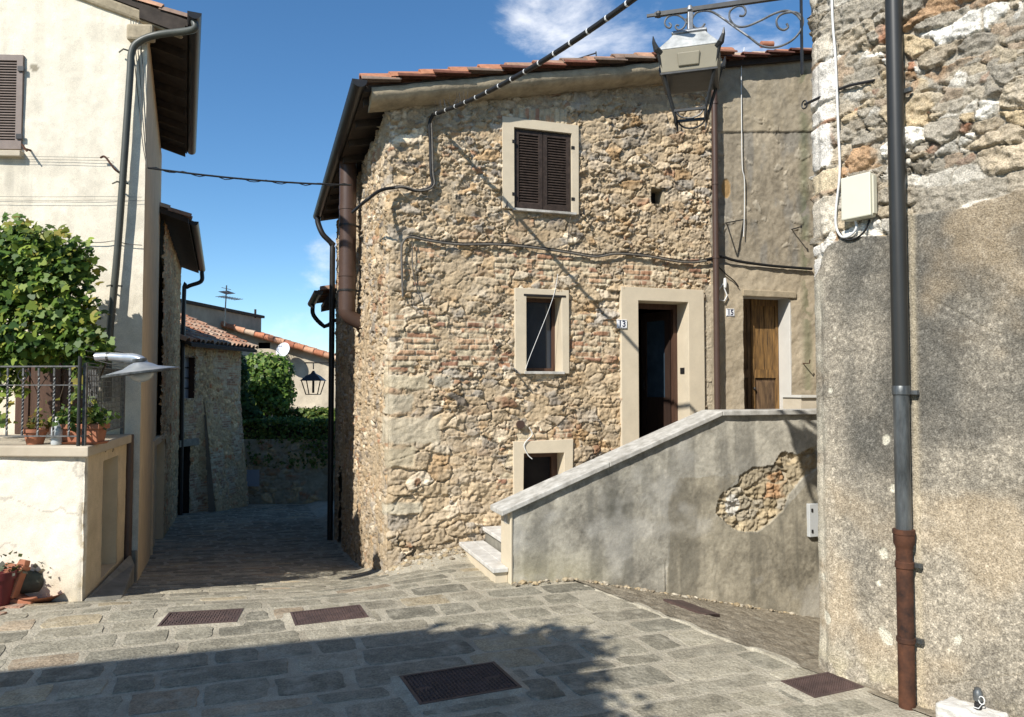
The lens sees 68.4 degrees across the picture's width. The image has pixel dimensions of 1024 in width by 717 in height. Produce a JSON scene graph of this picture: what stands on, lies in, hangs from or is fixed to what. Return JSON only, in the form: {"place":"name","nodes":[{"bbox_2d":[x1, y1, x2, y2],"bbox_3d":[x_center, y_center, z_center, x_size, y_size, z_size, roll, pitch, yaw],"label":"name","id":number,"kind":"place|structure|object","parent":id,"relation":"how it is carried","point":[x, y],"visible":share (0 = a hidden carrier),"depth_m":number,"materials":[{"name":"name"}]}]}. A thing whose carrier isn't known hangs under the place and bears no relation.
{"place":"outdoors","nodes":[
{"label":"outdoors","id":0,"kind":"place"},
{"bbox_2d":[0,604,26,614],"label":"pavement","id":1,"kind":"structure","parent":0,"point":[11,606],"depth_m":6.83,"materials":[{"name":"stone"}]},
{"bbox_2d":[0,550,27,605],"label":"flower pot","id":2,"kind":"object","parent":1,"relation":"on","point":[6,582],"visible":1,"depth_m":6.85,"materials":[{"name":"red ceramic"}]},
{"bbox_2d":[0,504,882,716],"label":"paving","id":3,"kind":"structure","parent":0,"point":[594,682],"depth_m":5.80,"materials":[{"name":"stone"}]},
{"bbox_2d":[144,608,253,631],"bbox_3d":[-2.668,2.238,6.481,0.825,0.029,0.590,0,-2,-11],"label":"iron cover","id":4,"kind":"object","parent":3,"relation":"on","point":[214,619],"visible":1,"depth_m":6.43,"materials":[{"name":"brown metal"}]},
{"bbox_2d":[281,604,378,631],"bbox_3d":[-1.592,2.242,6.548,0.813,0.032,0.596,1,-2,-22],"label":"iron cover","id":5,"kind":"object","parent":3,"relation":"on","point":[327,617],"visible":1,"depth_m":6.47,"materials":[{"name":"brown metal"}]},
{"bbox_2d":[389,661,529,714],"bbox_3d":[-0.353,2.184,5.062,0.899,0.029,0.705,1,-2,-23],"label":"iron cover","id":6,"kind":"object","parent":3,"relation":"on","point":[417,693],"visible":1,"depth_m":4.99,"materials":[{"name":"brown metal"}]},
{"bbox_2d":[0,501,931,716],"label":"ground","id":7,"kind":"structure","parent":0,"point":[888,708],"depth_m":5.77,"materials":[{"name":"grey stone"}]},
{"bbox_2d":[10,597,36,603],"bbox_3d":[-4.771,2.247,6.962,0.700,0.065,0.120,0,-2,0],"label":"terracotta slab","id":8,"kind":"object","parent":7,"relation":"on","point":[19,600],"depth_m":6.92,"materials":[{"name":"orange ceramic"}]},
{"bbox_2d":[4,559,30,598],"bbox_3d":[-4.657,2.051,7.000,0.259,0.360,0.196,0,-2,0],"label":"planter","id":9,"kind":"object","parent":8,"relation":"on","point":[20,577],"visible":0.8,"depth_m":6.98,"materials":[{"name":"ceramic"}]},
{"bbox_2d":[17,593,60,602],"bbox_3d":[-4.449,2.251,7.107,0.430,0.075,0.430,0,-2,0],"label":"saucer","id":10,"kind":"object","parent":7,"relation":"on","point":[43,600],"visible":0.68,"depth_m":7.01,"materials":[{"name":"ceramic"}]},
{"bbox_2d":[20,557,50,595],"bbox_3d":[-4.496,2.052,7.166,0.487,0.370,0.230,0,-2,-9],"label":"flower pot","id":11,"kind":"object","parent":10,"relation":"on","point":[33,581],"visible":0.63,"depth_m":7.09,"materials":[{"name":"grey ceramic"}]},
{"bbox_2d":[0,0,201,601],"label":"cream house","id":12,"kind":"structure","parent":7,"relation":"on","point":[76,519],"depth_m":9.13,"materials":[{"name":"paint"}]},
{"bbox_2d":[0,54,24,157],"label":"window","id":13,"kind":"structure","parent":12,"relation":"in","point":[12,67],"depth_m":9.12,"materials":[{"name":"grey paint"}]},
{"bbox_2d":[13,412,51,444],"bbox_3d":[-4.688,0.679,7.380,0.321,0.321,0.229,0,-2,0],"label":"flower pot","id":14,"kind":"object","parent":12,"relation":"on","point":[35,440],"visible":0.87,"depth_m":7.33,"materials":[{"name":"ceramic"}]},
{"bbox_2d":[15,345,96,433],"bbox_3d":[-5.428,0.373,9.020,1.100,1.060,0.050,0,-2,-3],"label":"low shed door","id":15,"kind":"structure","parent":12,"relation":"in","point":[46,392],"depth_m":9.02,"materials":[{"name":"brown wood"}]},
{"bbox_2d":[51,417,62,444],"bbox_3d":[-4.418,0.702,7.309,0.100,0.270,0.098,0,-2,0],"label":"spray bottle","id":16,"kind":"object","parent":12,"relation":"on","point":[58,429],"visible":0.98,"depth_m":7.27,"materials":[{"name":"plastic"}]},
{"bbox_2d":[0,212,115,427],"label":"grape vine","id":17,"kind":"object","parent":12,"relation":"on","point":[45,275],"visible":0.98,"depth_m":7.72,"materials":[{"name":"green plant"}]},
{"bbox_2d":[0,196,117,196],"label":"wall wire","id":18,"kind":"object","parent":12,"relation":"attached to","point":[79,196],"depth_m":9.09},
{"bbox_2d":[22,156,109,157],"bbox_3d":[-5.648,-2.442,9.091,1.535,0.020,0.024,0,-2,-4],"label":"wall wire","id":19,"kind":"object","parent":12,"relation":"attached to","point":[46,156],"depth_m":9.09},
{"bbox_2d":[28,159,106,160],"bbox_3d":[-5.647,-2.407,9.090,1.535,0.020,0.024,0,-2,-4],"label":"wall wire","id":20,"kind":"object","parent":12,"relation":"attached to","point":[55,159],"depth_m":9.09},
{"bbox_2d":[30,398,120,444],"bbox_3d":[-4.269,0.611,7.387,0.812,0.456,0.465,0,-2,-7],"label":"planter","id":21,"kind":"object","parent":12,"relation":"on","point":[96,432],"visible":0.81,"depth_m":7.33,"materials":[{"name":"ceramic"}]},
{"bbox_2d":[31,200,138,200],"bbox_3d":[-5.448,-1.911,9.083,1.908,0.020,0.020,0,-2,-3],"label":"wall wire","id":22,"kind":"object","parent":12,"relation":"attached to","point":[72,200],"depth_m":9.08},
{"bbox_2d":[94,241,141,245],"bbox_3d":[-5.038,-1.411,9.092,1.116,0.086,0.010,0,-2,-3],"label":"wall wire","id":23,"kind":"object","parent":12,"relation":"attached to","point":[122,242],"depth_m":9.10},
{"bbox_2d":[76,352,179,445],"bbox_3d":[-3.646,0.380,7.061,1.000,0.898,0.671,0,-2,0],"label":"saucer lamp","id":24,"kind":"object","parent":12,"relation":"on","point":[140,368],"visible":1,"depth_m":7.08,"materials":[{"name":"grey metal"}]},
{"bbox_2d":[130,17,146,166],"bbox_3d":[-4.572,-3.494,9.205,0.267,2.346,0.010,0,-2,-3],"label":"wall cable","id":25,"kind":"object","parent":12,"relation":"attached to","point":[138,105],"depth_m":9.19,"materials":[{"name":"grey plastic"}]},
{"bbox_2d":[135,19,146,164],"bbox_3d":[-4.542,-3.495,9.206,0.207,2.347,0.010,0,-2,-3],"label":"wall cable","id":26,"kind":"object","parent":12,"relation":"attached to","point":[141,101],"depth_m":9.19,"materials":[{"name":"grey plastic"}]},
{"bbox_2d":[138,0,146,161],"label":"wall cable","id":27,"kind":"object","parent":12,"relation":"attached to","point":[143,98],"depth_m":9.19,"materials":[{"name":"grey plastic"}]},
{"bbox_2d":[151,202,204,554],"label":"stone house","id":28,"kind":"structure","parent":7,"relation":"on","point":[180,243],"depth_m":16.36,"materials":[{"name":"stone"}]},
{"bbox_2d":[151,433,164,554],"bbox_3d":[-6.538,2.626,13.715,0.200,2.395,2.568,1,-2,-21],"label":"doorway","id":29,"kind":"structure","parent":28,"relation":"in","point":[160,456],"depth_m":14.82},
{"bbox_2d":[177,313,257,514],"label":"stone house","id":30,"kind":"structure","parent":7,"relation":"on","point":[214,472],"depth_m":21.27,"materials":[{"name":"grey stone"}]},
{"bbox_2d":[177,438,198,513],"bbox_3d":[-8.830,3.393,20.082,0.460,2.472,0.929,0,-2,7],"label":"doorway","id":31,"kind":"structure","parent":30,"relation":"in","point":[195,441],"depth_m":20.25,"materials":[{"name":"stone"}]},
{"bbox_2d":[184,355,195,401],"bbox_3d":[-8.826,0.546,20.258,0.250,1.268,0.746,0,-2,7],"label":"window","id":32,"kind":"structure","parent":30,"relation":"in","point":[190,363],"depth_m":20.56,"materials":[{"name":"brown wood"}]},
{"bbox_2d":[180,299,264,331],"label":"grey house","id":33,"kind":"structure","parent":7,"relation":"on","point":[212,315],"depth_m":30.58,"materials":[{"name":"grey paint"}]},
{"bbox_2d":[215,285,240,325],"bbox_3d":[-10.848,-2.024,28.898,0.815,1.576,0.703,0,-2,0],"label":"tv antenna","id":34,"kind":"object","parent":33,"relation":"attached to","point":[226,292],"visible":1,"depth_m":28.88,"materials":[{"name":"metal"}]},
{"bbox_2d":[221,321,335,416],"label":"plaster house","id":35,"kind":"structure","parent":7,"relation":"on","point":[299,355],"depth_m":31.05,"materials":[{"name":"paint"}]},
{"bbox_2d":[276,343,289,357],"bbox_3d":[-9.297,-0.321,30.524,0.532,0.650,0.982,1,-2,-19],"label":"satellite dish","id":36,"kind":"object","parent":35,"relation":"attached to","point":[282,349],"visible":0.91,"depth_m":30.41,"materials":[{"name":"paint"}]},
{"bbox_2d":[243,439,334,503],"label":"garden wall","id":37,"kind":"structure","parent":7,"relation":"on","point":[283,483],"depth_m":23.89,"materials":[{"name":"stone"}]},
{"bbox_2d":[245,349,297,418],"bbox_3d":[-8.751,0.982,26.467,2.389,2.610,1.530,0,-2,0],"label":"bush","id":38,"kind":"object","parent":37,"relation":"on","point":[271,385],"visible":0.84,"depth_m":26.12,"materials":[{"name":"green plant"}]},
{"bbox_2d":[242,414,334,468],"bbox_3d":[-7.154,2.673,24.469,3.437,1.746,1.649,0,-2,0],"label":"hedge","id":39,"kind":"object","parent":37,"relation":"on","point":[295,429],"visible":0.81,"depth_m":23.95,"materials":[{"name":"green plant"}]},
{"bbox_2d":[240,352,265,425],"bbox_3d":[-8.756,0.949,24.707,1.374,2.829,0.958,0,-2,0],"label":"bush","id":40,"kind":"object","parent":39,"relation":"on","point":[249,407],"visible":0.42,"depth_m":24.54,"materials":[{"name":"green plant"}]},
{"bbox_2d":[272,406,334,424],"bbox_3d":[-7.175,2.075,26.952,2.698,0.831,1.047,0,-2,0],"label":"hedge","id":41,"kind":"object","parent":37,"relation":"on","point":[308,412],"visible":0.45,"depth_m":26.61,"materials":[{"name":"green plant"}]},
{"bbox_2d":[313,47,737,571],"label":"stone house","id":42,"kind":"structure","parent":7,"relation":"on","point":[446,398],"depth_m":9.50,"materials":[{"name":"stone"}]},
{"bbox_2d":[148,167,350,185],"bbox_3d":[-3.274,-2.291,9.555,2.442,0.072,0.023,1,-2,-20],"label":"overhead wire","id":43,"kind":"object","parent":42,"relation":"attached to","point":[247,178],"visible":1,"depth_m":9.52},
{"bbox_2d":[300,362,335,394],"bbox_3d":[-4.901,0.509,19.195,0.874,0.830,0.549,0,-2,0],"label":"street lantern","id":44,"kind":"object","parent":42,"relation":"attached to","point":[313,376],"visible":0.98,"depth_m":19.06,"materials":[{"name":"black metal"}]},
{"bbox_2d":[308,284,335,327],"bbox_3d":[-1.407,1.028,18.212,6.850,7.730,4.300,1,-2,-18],"label":"street lamp","id":45,"kind":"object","parent":42,"relation":"attached to","point":[321,295],"depth_m":16.68,"materials":[{"name":"metal"}]},
{"bbox_2d":[351,115,433,213],"bbox_3d":[-1.492,-2.326,9.061,0.889,1.177,0.808,1,-3,-33],"label":"power cable","id":46,"kind":"object","parent":42,"relation":"attached to","point":[363,202],"visible":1,"depth_m":8.97,"materials":[{"name":"black rubber"}]},
{"bbox_2d":[395,123,435,191],"bbox_3d":[-1.142,-2.396,8.914,0.496,0.836,0.044,1,-2,-22],"label":"power cable","id":47,"kind":"object","parent":46,"relation":"attached to","point":[432,167],"visible":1,"depth_m":8.98,"materials":[{"name":"grey plastic"}]},
{"bbox_2d":[524,427,532,458],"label":"wall cable","id":48,"kind":"object","parent":42,"relation":"attached to","point":[526,441],"depth_m":9.24,"materials":[{"name":"white plastic"}]},
{"bbox_2d":[431,0,636,116],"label":"power cable","id":49,"kind":"object","parent":42,"relation":"attached to","point":[590,29],"visible":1,"depth_m":6.75,"materials":[{"name":"rubber"}]},
{"bbox_2d":[513,288,568,374],"bbox_3d":[0.324,-0.328,9.462,0.793,1.080,0.434,1,-2,-21],"label":"window","id":50,"kind":"structure","parent":42,"relation":"in","point":[550,353],"depth_m":9.57,"materials":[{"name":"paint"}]},
{"bbox_2d":[526,275,557,366],"bbox_3d":[0.372,-0.465,9.373,0.437,1.204,0.007,1,-2,-18],"label":"wall cable","id":51,"kind":"object","parent":42,"relation":"attached to","point":[544,320],"depth_m":9.38,"materials":[{"name":"plastic"}]},
{"bbox_2d":[512,439,572,493],"bbox_3d":[0.345,1.385,9.461,0.794,0.743,0.307,1,-2,-18],"label":"cellar window","id":52,"kind":"structure","parent":42,"relation":"in","point":[550,458],"depth_m":9.43,"materials":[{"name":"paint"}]},
{"bbox_2d":[501,116,584,215],"bbox_3d":[0.368,-2.403,9.527,1.067,1.183,0.335,1,-2,-18],"label":"window","id":53,"kind":"structure","parent":42,"relation":"in","point":[540,172],"depth_m":9.48,"materials":[{"name":"paint"}]},
{"bbox_2d":[403,235,705,260],"bbox_3d":[0.693,-1.377,9.508,4.167,0.118,0.013,1,-2,-18],"label":"wall cable","id":54,"kind":"object","parent":42,"relation":"attached to","point":[555,249],"depth_m":9.46,"materials":[{"name":"black rubber"}]},
{"bbox_2d":[400,236,709,296],"bbox_3d":[0.680,-1.060,9.492,4.193,0.723,0.027,1,-2,-18],"label":"wall cable","id":55,"kind":"object","parent":42,"relation":"attached to","point":[478,244],"depth_m":9.28,"materials":[{"name":"black rubber"}]},
{"bbox_2d":[412,242,421,300],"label":"wall cable","id":56,"kind":"object","parent":55,"relation":"hanging from","point":[413,272],"depth_m":8.89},
{"bbox_2d":[617,319,626,328],"bbox_3d":[1.418,-0.444,9.710,0.145,0.115,0.013,1,-2,-18],"label":"number plate","id":57,"kind":"object","parent":42,"relation":"attached to","point":[622,324],"visible":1,"depth_m":9.71,"materials":[{"name":"ceramic"}]},
{"bbox_2d":[618,286,704,446],"bbox_3d":[1.640,0.293,10.849,2.209,2.379,2.310,0,-2,0],"label":"doorway","id":58,"kind":"structure","parent":42,"relation":"in","point":[662,358],"depth_m":10.10,"materials":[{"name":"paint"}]},
{"bbox_2d":[378,546,797,614],"bbox_3d":[0.874,2.564,8.251,4.869,0.727,1.478,0,-2,0],"label":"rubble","id":59,"kind":"object","parent":7,"relation":"on","point":[448,550],"visible":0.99,"depth_m":8.52,"materials":[{"name":"beige stone"}]},
{"bbox_2d":[459,395,819,617],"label":"stone staircase","id":60,"kind":"structure","parent":7,"relation":"on","point":[709,504],"depth_m":8.32,"materials":[{"name":"paint"}]},
{"bbox_2d":[806,503,817,536],"bbox_3d":[3.581,1.883,8.802,0.302,0.382,0.090,1,-2,-18],"label":"meter cabinet","id":61,"kind":"object","parent":60,"relation":"attached to","point":[812,519],"visible":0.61,"depth_m":8.74,"materials":[{"name":"grey plastic"}]},
{"bbox_2d":[665,41,815,409],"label":"plaster house","id":62,"kind":"structure","parent":7,"relation":"on","point":[767,341],"depth_m":10.58,"materials":[{"name":"beige paint"}]},
{"bbox_2d":[719,278,727,301],"bbox_3d":[2.855,-0.929,10.197,0.153,0.321,0.050,1,-2,-18],"label":"cable joint","id":63,"kind":"object","parent":62,"relation":"attached to","point":[724,283],"visible":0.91,"depth_m":10.19,"materials":[{"name":"white plastic"}]},
{"bbox_2d":[719,267,738,286],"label":"wall cable","id":64,"kind":"object","parent":62,"relation":"attached to","point":[728,276],"depth_m":10.24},
{"bbox_2d":[726,309,733,316],"bbox_3d":[2.974,-0.626,10.261,0.130,0.105,0.013,1,-2,-18],"label":"number plate","id":65,"kind":"object","parent":62,"relation":"attached to","point":[729,312],"visible":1,"depth_m":10.26,"materials":[{"name":"ceramic"}]},
{"bbox_2d":[741,47,744,236],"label":"wall cable","id":66,"kind":"object","parent":62,"relation":"attached to","point":[741,147],"depth_m":10.39,"materials":[{"name":"grey plastic"}]},
{"bbox_2d":[706,255,812,269],"bbox_3d":[3.429,-1.327,10.400,1.722,0.132,0.038,1,-2,-18],"label":"wall cable","id":67,"kind":"object","parent":62,"relation":"attached to","point":[761,264],"depth_m":10.39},
{"bbox_2d":[742,289,795,408],"bbox_3d":[3.508,0.267,10.585,0.917,2.412,0.385,1,-2,-18],"label":"doorway","id":68,"kind":"structure","parent":62,"relation":"in","point":[767,369],"depth_m":10.70,"materials":[{"name":"paint"}]},
{"bbox_2d":[801,0,1023,716],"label":"stone building","id":69,"kind":"structure","parent":7,"relation":"on","point":[919,307],"depth_m":4.73,"materials":[{"name":"stone"}]},
{"bbox_2d":[647,0,803,130],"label":"street lantern","id":70,"kind":"object","parent":69,"relation":"attached to","point":[689,59],"visible":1,"depth_m":5.58,"materials":[{"name":"metal"}]},
{"bbox_2d":[831,0,857,237],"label":"cable","id":71,"kind":"object","parent":69,"relation":"attached to","point":[838,138],"visible":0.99,"depth_m":5.24,"materials":[{"name":"white plastic"}]},
{"bbox_2d":[841,172,876,221],"bbox_3d":[2.346,-1.088,5.084,0.082,0.296,0.223,1,-3,-34],"label":"junction box","id":72,"kind":"object","parent":69,"relation":"attached to","point":[858,196],"visible":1,"depth_m":5.04,"materials":[{"name":"beige plastic"}]},
{"bbox_2d":[839,219,870,240],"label":"cable","id":73,"kind":"object","parent":72,"relation":"hanging from","point":[864,231],"visible":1,"depth_m":5.09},
{"bbox_2d":[935,696,1008,716],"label":"stone block","id":74,"kind":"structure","parent":7,"relation":"on","point":[950,706],"depth_m":4.34,"materials":[{"name":"white stone"}]},
{"bbox_2d":[152,0,812,352],"label":"sky","id":75,"kind":"structure","parent":0,"point":[275,76],"materials":[{"name":"blue"}]},
{"bbox_2d":[579,51,596,57],"bbox_3d":[0.800,-3.847,9.695,0.653,0.302,0.020,1,-2,-18],"label":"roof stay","id":76,"kind":"object","parent":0,"point":[595,53],"visible":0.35,"depth_m":9.77,"materials":[{"name":"metal"}]},
{"bbox_2d":[576,580,935,716],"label":"path","id":77,"kind":"structure","parent":0,"point":[742,621],"depth_m":6.96,"materials":[{"name":"grey stone"}]},
{"bbox_2d":[663,599,719,616],"bbox_3d":[1.770,2.435,7.327,0.302,0.108,0.649,1,-3,-30],"label":"drain cover","id":78,"kind":"object","parent":77,"relation":"on","point":[690,607],"visible":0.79,"depth_m":7.27,"materials":[{"name":"metal"}]},
{"bbox_2d":[584,584,800,667],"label":"kerb","id":79,"kind":"structure","parent":77,"relation":"on","point":[785,660],"depth_m":6.09,"materials":[{"name":"grey stone"}]},
{"bbox_2d":[766,672,874,705],"bbox_3d":[2.067,2.194,5.017,0.636,0.053,0.501,1,-2,-24],"label":"iron cover","id":80,"kind":"object","parent":77,"relation":"on","point":[820,688],"visible":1,"depth_m":4.95,"materials":[{"name":"brown metal"}]},
{"bbox_2d":[973,687,984,709],"bbox_3d":[2.682,1.951,4.317,0.052,0.122,0.070,2,-3,-41],"label":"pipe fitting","id":81,"kind":"object","parent":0,"point":[978,697],"visible":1,"depth_m":4.31,"materials":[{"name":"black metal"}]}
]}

